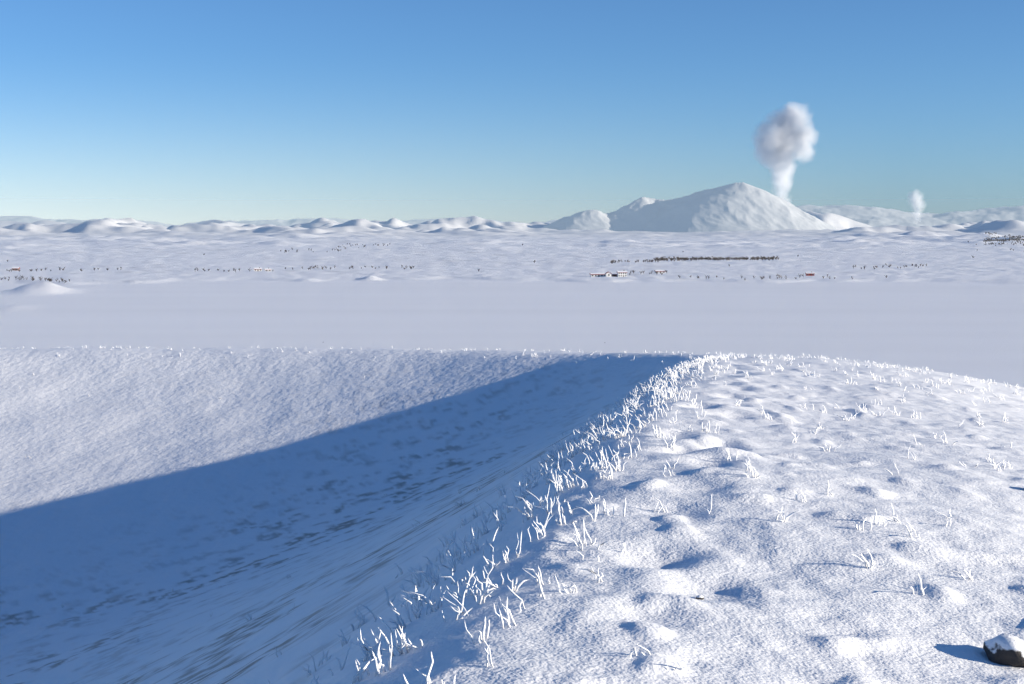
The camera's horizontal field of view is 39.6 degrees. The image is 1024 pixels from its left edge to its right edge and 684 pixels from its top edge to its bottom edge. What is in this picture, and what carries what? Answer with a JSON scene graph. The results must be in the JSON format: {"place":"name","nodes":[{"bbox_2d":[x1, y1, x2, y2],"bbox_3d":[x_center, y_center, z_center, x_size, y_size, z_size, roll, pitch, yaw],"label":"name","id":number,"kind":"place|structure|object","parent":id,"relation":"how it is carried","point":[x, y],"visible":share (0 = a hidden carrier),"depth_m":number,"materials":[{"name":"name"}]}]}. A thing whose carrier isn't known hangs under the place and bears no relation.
{"place":"outdoors","nodes":[
{"label":"outdoors","id":0,"kind":"place"},
{"bbox_2d":[0,216,503,226],"bbox_3d":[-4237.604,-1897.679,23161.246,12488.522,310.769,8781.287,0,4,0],"label":"mountain range","id":1,"kind":"structure","parent":0,"point":[31,219],"depth_m":22633.57,"materials":[{"name":"white snow"}]},
{"bbox_2d":[0,211,1023,683],"bbox_3d":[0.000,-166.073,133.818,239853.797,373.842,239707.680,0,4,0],"label":"ground","id":2,"kind":"structure","parent":0,"point":[232,485],"depth_m":43.41,"materials":[{"name":"white snow"}]},
{"bbox_2d":[0,232,1023,281],"bbox_3d":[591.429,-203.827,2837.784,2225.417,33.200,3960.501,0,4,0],"label":"birch scrub","id":3,"kind":"object","parent":2,"relation":"on","point":[1018,239],"visible":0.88,"depth_m":1514.31,"materials":[{"name":"brown plant"}]},
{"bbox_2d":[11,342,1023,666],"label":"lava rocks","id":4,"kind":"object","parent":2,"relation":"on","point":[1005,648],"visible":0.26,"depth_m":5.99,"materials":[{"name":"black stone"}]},
{"bbox_2d":[590,273,604,276],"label":"long farm shed","id":5,"kind":"structure","parent":2,"relation":"on","point":[597,274],"depth_m":988.10,"materials":[{"name":"white"}]},
{"bbox_2d":[617,271,627,276],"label":"farm house","id":6,"kind":"structure","parent":2,"relation":"on","point":[621,273],"depth_m":983.14,"materials":[{"name":"white paint"}]},
{"bbox_2d":[654,270,665,272],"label":"house","id":7,"kind":"structure","parent":2,"relation":"on","point":[660,271],"depth_m":1067.55,"materials":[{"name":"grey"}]},
{"bbox_2d":[543,182,835,231],"bbox_3d":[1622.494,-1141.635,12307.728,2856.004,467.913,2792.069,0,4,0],"label":"mountain","id":8,"kind":"structure","parent":2,"relation":"on","point":[739,206],"depth_m":11875.27,"materials":[{"name":"white snow"}]},
{"bbox_2d":[805,272,814,275],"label":"red cabin","id":9,"kind":"object","parent":2,"relation":"on","point":[809,273],"visible":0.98,"depth_m":999.08,"materials":[{"name":"red wood"}]},
{"bbox_2d":[0,345,1023,683],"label":"frosted grass","id":10,"kind":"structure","parent":0,"point":[428,575],"depth_m":9.91,"materials":[{"name":"white plant"}]},
{"bbox_2d":[0,0,1023,224],"label":"sky","id":11,"kind":"structure","parent":0,"point":[173,112],"materials":[{"name":"blue"}]},
{"bbox_2d":[796,205,1023,226],"bbox_3d":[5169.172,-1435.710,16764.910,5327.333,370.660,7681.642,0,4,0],"label":"distant mountains","id":12,"kind":"structure","parent":0,"point":[875,216],"depth_m":15784.86,"materials":[{"name":"white snow"}]}
]}

